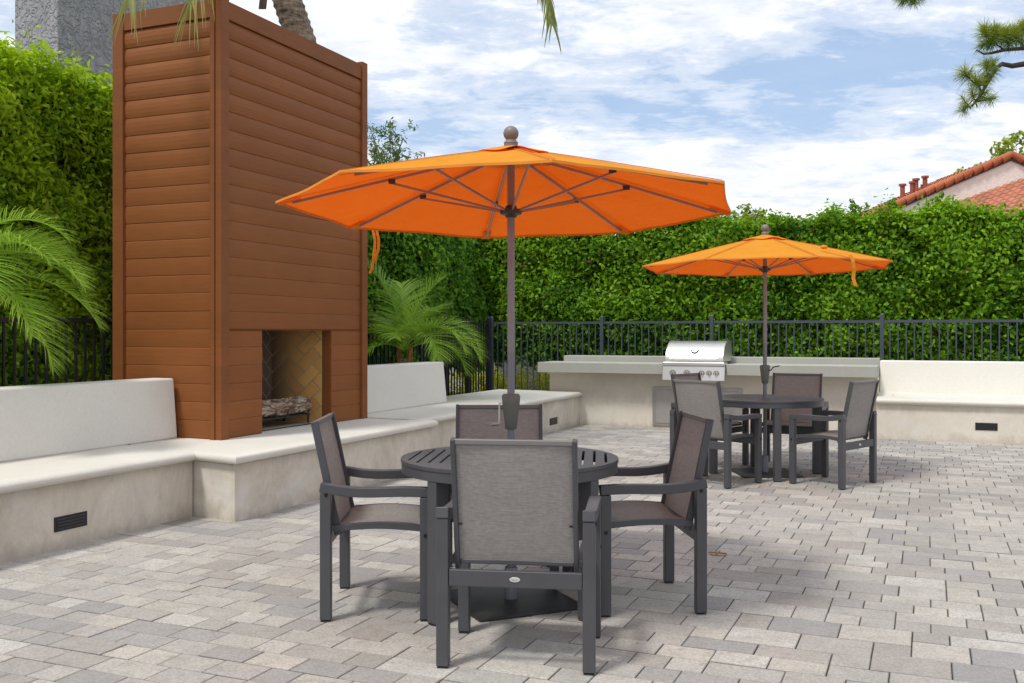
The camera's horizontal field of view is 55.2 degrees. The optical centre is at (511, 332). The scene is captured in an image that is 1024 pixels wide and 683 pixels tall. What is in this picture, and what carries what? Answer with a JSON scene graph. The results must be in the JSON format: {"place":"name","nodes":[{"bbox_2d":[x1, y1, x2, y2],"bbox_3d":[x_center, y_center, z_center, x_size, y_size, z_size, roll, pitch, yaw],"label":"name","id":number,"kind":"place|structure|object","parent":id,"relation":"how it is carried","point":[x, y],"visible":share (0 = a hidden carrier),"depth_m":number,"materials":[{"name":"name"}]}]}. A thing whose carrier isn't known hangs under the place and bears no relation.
{"place":"outdoors","nodes":[
{"label":"outdoors","id":0,"kind":"place"},
{"bbox_2d":[15,0,199,86],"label":"stucco tower","id":1,"kind":"structure","parent":0,"point":[85,27],"depth_m":13.29,"materials":[{"name":"grey paint"}]},
{"bbox_2d":[449,368,485,392],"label":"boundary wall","id":2,"kind":"structure","parent":0,"point":[455,380],"depth_m":22.29,"materials":[{"name":"grey concrete"}]},
{"bbox_2d":[0,424,1023,682],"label":"paving","id":3,"kind":"structure","parent":0,"point":[196,600],"depth_m":5.06,"materials":[{"name":"grey stone"}]},
{"bbox_2d":[0,378,195,563],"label":"masonry bench","id":4,"kind":"object","parent":3,"relation":"on","point":[76,468],"visible":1,"depth_m":6.81,"materials":[{"name":"paint"}]},
{"bbox_2d":[131,418,437,521],"bbox_3d":[-2.303,1.129,8.826,2.063,0.522,3.136,0,0,23],"label":"raised hearth","id":5,"kind":"object","parent":3,"relation":"on","point":[235,479],"visible":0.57,"depth_m":7.69,"materials":[{"name":"paint"}]},
{"bbox_2d":[113,0,366,439],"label":"outdoor fireplace","id":6,"kind":"object","parent":5,"relation":"on","point":[239,295],"visible":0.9,"depth_m":8.35,"materials":[{"name":"brown wood"}]},
{"bbox_2d":[262,409,309,421],"bbox_3d":[-2.234,0.788,9.107,0.380,0.140,0.820,0,0,23],"label":"fire grate","id":7,"kind":"object","parent":6,"relation":"in","point":[291,415],"visible":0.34,"depth_m":9.13,"materials":[{"name":"metal"}]},
{"bbox_2d":[262,396,311,416],"bbox_3d":[-2.156,0.684,9.069,0.201,0.174,0.858,0,0,23],"label":"firewood log","id":8,"kind":"object","parent":7,"relation":"on","point":[284,406],"visible":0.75,"depth_m":9.06,"materials":[{"name":"brown wood"}]},
{"bbox_2d":[311,412,426,621],"bbox_3d":[-0.677,0.889,4.934,0.579,0.940,0.652,0,0,-1],"label":"dining armchair","id":9,"kind":"object","parent":3,"relation":"on","point":[342,515],"visible":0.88,"depth_m":4.68,"materials":[{"name":"grey fabric"}]},
{"bbox_2d":[367,362,582,447],"bbox_3d":[-0.590,0.875,12.464,1.373,1.030,5.205,0,0,23],"label":"masonry bench","id":10,"kind":"object","parent":3,"relation":"on","point":[406,391],"visible":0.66,"depth_m":11.60,"materials":[{"name":"paint"}]},
{"bbox_2d":[275,126,731,621],"bbox_3d":[-0.005,0.154,4.970,2.157,2.410,2.155,0,0,14],"label":"patio umbrella","id":11,"kind":"object","parent":3,"relation":"on","point":[510,190],"visible":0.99,"depth_m":5.12,"materials":[{"name":"orange fabric"}]},
{"bbox_2d":[450,404,558,571],"bbox_3d":[-0.073,0.889,5.502,0.652,0.940,0.579,0,0,-1],"label":"dining armchair","id":12,"kind":"object","parent":3,"relation":"on","point":[474,421],"visible":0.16,"depth_m":5.76,"materials":[{"name":"grey fabric"}]},
{"bbox_2d":[401,447,618,625],"bbox_3d":[-0.012,0.993,4.960,1.096,0.735,1.096,0,0,5],"label":"round table","id":13,"kind":"object","parent":3,"relation":"on","point":[432,466],"visible":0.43,"depth_m":4.60,"materials":[{"name":"grey metal"}]},
{"bbox_2d":[436,437,601,675],"bbox_3d":[0.042,0.889,4.161,0.652,0.940,0.579,0,0,8],"label":"dining armchair","id":14,"kind":"object","parent":3,"relation":"on","point":[513,502],"visible":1,"depth_m":3.94,"materials":[{"name":"fabric"}]},
{"bbox_2d":[599,410,713,616],"bbox_3d":[0.678,0.889,5.029,0.579,0.940,0.652,0,0,-6],"label":"dining armchair","id":15,"kind":"object","parent":3,"relation":"on","point":[682,490],"visible":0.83,"depth_m":4.80,"materials":[{"name":"grey fabric"}]},
{"bbox_2d":[538,355,879,433],"bbox_3d":[2.761,0.869,14.146,4.748,1.042,1.000,0,0,23],"label":"grill counter","id":16,"kind":"object","parent":3,"relation":"on","point":[617,390],"visible":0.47,"depth_m":14.16,"materials":[{"name":"paint"}]},
{"bbox_2d":[655,390,674,422],"bbox_3d":[2.323,1.058,14.042,0.547,0.475,0.007,0,0,23],"label":"door panel","id":17,"kind":"structure","parent":16,"relation":"in","point":[663,398],"depth_m":14.10,"materials":[{"name":"metal"}]},
{"bbox_2d":[662,340,732,380],"bbox_3d":[2.657,0.382,13.950,0.870,0.556,0.801,0,0,23],"label":"gas grill","id":18,"kind":"object","parent":16,"relation":"in","point":[711,357],"visible":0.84,"depth_m":13.71,"materials":[{"name":"metal"}]},
{"bbox_2d":[721,391,738,420],"bbox_3d":[2.920,1.058,13.789,0.550,0.475,0.007,0,0,23],"label":"door panel","id":19,"kind":"structure","parent":16,"relation":"in","point":[727,410],"depth_m":13.73,"materials":[{"name":"metal"}]},
{"bbox_2d":[670,372,748,464],"bbox_3d":[2.010,0.889,10.056,0.579,0.940,0.652,0,0,44],"label":"dining armchair","id":20,"kind":"object","parent":3,"relation":"on","point":[744,428],"visible":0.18,"depth_m":10.07,"materials":[{"name":"black metal"}]},
{"bbox_2d":[670,379,761,488],"bbox_3d":[1.837,0.889,8.923,0.579,0.940,0.652,0,0,-42],"label":"dining armchair","id":21,"kind":"object","parent":3,"relation":"on","point":[701,398],"visible":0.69,"depth_m":8.73,"materials":[{"name":"grey fabric"}]},
{"bbox_2d":[710,551,726,555],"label":"leaf","id":22,"kind":"object","parent":3,"relation":"on","point":[717,553],"visible":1,"depth_m":6.00,"materials":[{"name":"brown plant"}]},
{"bbox_2d":[708,394,823,481],"bbox_3d":[2.447,0.993,9.480,1.096,0.735,1.096,0,0,35],"label":"round table","id":23,"kind":"object","parent":3,"relation":"on","point":[777,403],"visible":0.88,"depth_m":9.17,"materials":[{"name":"grey metal"}]},
{"bbox_2d":[642,224,892,477],"bbox_3d":[2.447,0.154,9.479,2.240,2.410,2.240,0,0,17],"label":"patio umbrella","id":24,"kind":"object","parent":3,"relation":"on","point":[764,254],"visible":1,"depth_m":9.46,"materials":[{"name":"orange fabric"}]},
{"bbox_2d":[754,373,828,461],"bbox_3d":[2.871,0.889,10.035,0.652,0.940,0.579,0,0,27],"label":"dining armchair","id":25,"kind":"object","parent":3,"relation":"on","point":[804,384],"visible":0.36,"depth_m":10.23,"materials":[{"name":"grey fabric"}]},
{"bbox_2d":[789,379,878,489],"bbox_3d":[2.928,0.889,8.860,0.652,0.940,0.579,0,0,-45],"label":"dining armchair","id":26,"kind":"object","parent":3,"relation":"on","point":[856,418],"visible":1,"depth_m":8.78,"materials":[{"name":"grey fabric"}]},
{"bbox_2d":[876,360,1023,443],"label":"masonry bench","id":27,"kind":"object","parent":3,"relation":"on","point":[967,401],"visible":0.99,"depth_m":12.55,"materials":[{"name":"paint"}]},
{"bbox_2d":[0,0,1023,234],"label":"sky","id":28,"kind":"structure","parent":0,"point":[795,105],"materials":[{"name":"blue"}]},
{"bbox_2d":[796,444,1023,682],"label":"paving bed","id":29,"kind":"object","parent":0,"point":[930,601],"depth_m":5.01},
{"bbox_2d":[862,151,1023,220],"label":"tiled house","id":30,"kind":"structure","parent":0,"point":[996,181],"depth_m":27.95,"materials":[{"name":"paint"}]},
{"label":"ground","id":31,"kind":"structure","parent":0,"visible":0},
{"bbox_2d":[0,204,111,377],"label":"pygmy palm","id":32,"kind":"object","parent":31,"relation":"on","point":[5,240],"visible":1,"depth_m":6.93,"materials":[{"name":"green plant"}]},
{"bbox_2d":[0,19,112,386],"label":"tall shrub hedge","id":33,"kind":"object","parent":31,"relation":"on","point":[56,139],"visible":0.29,"depth_m":9.19,"materials":[{"name":"green plant"}]},
{"bbox_2d":[0,315,490,395],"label":"picket fence","id":34,"kind":"object","parent":31,"relation":"on","point":[420,349],"visible":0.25,"depth_m":9.00,"materials":[{"name":"black metal"}]},
{"bbox_2d":[106,0,560,51],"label":"tall palm","id":35,"kind":"object","parent":31,"relation":"on","point":[292,15],"visible":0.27,"depth_m":9.66,"materials":[{"name":"green plant"}]},
{"bbox_2d":[367,117,424,165],"bbox_3d":[-2.135,-1.117,16.746,1.959,5.085,1.788,0,0,-13],"label":"slender tree","id":36,"kind":"object","parent":31,"relation":"on","point":[381,156],"visible":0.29,"depth_m":16.48,"materials":[{"name":"green plant"}]},
{"bbox_2d":[367,349,425,364],"bbox_3d":[-1.831,0.786,13.977,1.256,1.271,2.560,0,0,23],"label":"shrub","id":37,"kind":"object","parent":31,"relation":"on","point":[406,353],"visible":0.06,"depth_m":13.72,"materials":[{"name":"green plant"}]},
{"bbox_2d":[367,259,491,378],"bbox_3d":[-1.296,0.184,13.020,2.079,2.474,1.774,0,0,0],"label":"pygmy palm","id":38,"kind":"object","parent":31,"relation":"on","point":[404,330],"visible":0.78,"depth_m":12.96,"materials":[{"name":"green plant"}]},
{"bbox_2d":[367,164,503,377],"bbox_3d":[-2.042,-0.577,14.993,1.924,4.005,7.021,0,0,23],"label":"tall shrub hedge","id":39,"kind":"object","parent":31,"relation":"on","point":[405,256],"visible":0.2,"depth_m":15.30,"materials":[{"name":"green plant"}]},
{"bbox_2d":[449,365,549,395],"bbox_3d":[0.542,0.994,17.966,6.343,0.790,5.792,0,0,23],"label":"ground cover","id":40,"kind":"object","parent":31,"relation":"on","point":[518,385],"visible":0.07,"depth_m":18.99,"materials":[{"name":"green plant"}]},
{"bbox_2d":[471,188,1023,370],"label":"clipped hedge","id":41,"kind":"object","parent":31,"relation":"on","point":[959,261],"visible":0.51,"depth_m":15.50,"materials":[{"name":"green plant"}]},
{"bbox_2d":[726,210,738,219],"bbox_3d":[3.680,-1.847,16.347,0.293,0.416,0.181,0,0,23],"label":"hedge shoot","id":42,"kind":"object","parent":41,"relation":"on","point":[733,212],"visible":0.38,"depth_m":16.31,"materials":[{"name":"green plant"}]},
{"bbox_2d":[849,198,858,216],"bbox_3d":[5.453,-1.896,15.625,0.134,0.513,0.202,0,0,-36],"label":"hedge shoot","id":43,"kind":"object","parent":41,"relation":"on","point":[853,204],"visible":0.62,"depth_m":15.62,"materials":[{"name":"green plant"}]},
{"bbox_2d":[857,202,870,221],"bbox_3d":[5.558,-1.858,15.543,0.142,0.437,0.263,0,0,-34],"label":"hedge shoot","id":44,"kind":"object","parent":41,"relation":"on","point":[865,209],"visible":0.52,"depth_m":15.51,"materials":[{"name":"green plant"}]},
{"bbox_2d":[885,197,897,216],"bbox_3d":[5.955,-1.896,15.414,0.280,0.514,0.188,0,0,-33],"label":"hedge shoot","id":45,"kind":"object","parent":41,"relation":"on","point":[892,203],"visible":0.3,"depth_m":15.39,"materials":[{"name":"green plant"}]},
{"bbox_2d":[930,191,950,218],"bbox_3d":[6.590,-1.911,15.095,0.192,0.545,0.338,0,0,-44],"label":"hedge shoot","id":46,"kind":"object","parent":41,"relation":"on","point":[941,194],"visible":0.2,"depth_m":15.07,"materials":[{"name":"green plant"}]},
{"bbox_2d":[737,203,766,223],"bbox_3d":[5.704,-0.883,24.117,1.740,4.620,1.604,0,0,0],"label":"tree","id":47,"kind":"object","parent":31,"relation":"on","point":[753,215],"visible":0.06,"depth_m":23.93,"materials":[{"name":"green plant"}]},
{"bbox_2d":[490,313,1023,390],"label":"picket fence","id":48,"kind":"object","parent":31,"relation":"on","point":[881,321],"visible":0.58,"depth_m":15.16,"materials":[{"name":"black metal"}]},
{"bbox_2d":[891,0,1023,121],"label":"pine tree","id":49,"kind":"object","parent":31,"relation":"on","point":[995,35],"visible":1,"depth_m":7.89,"materials":[{"name":"green plant"}]},
{"bbox_2d":[953,130,1023,173],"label":"broad tree","id":50,"kind":"object","parent":31,"relation":"on","point":[1014,138],"visible":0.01,"depth_m":37.09,"materials":[{"name":"green plant"}]}
]}

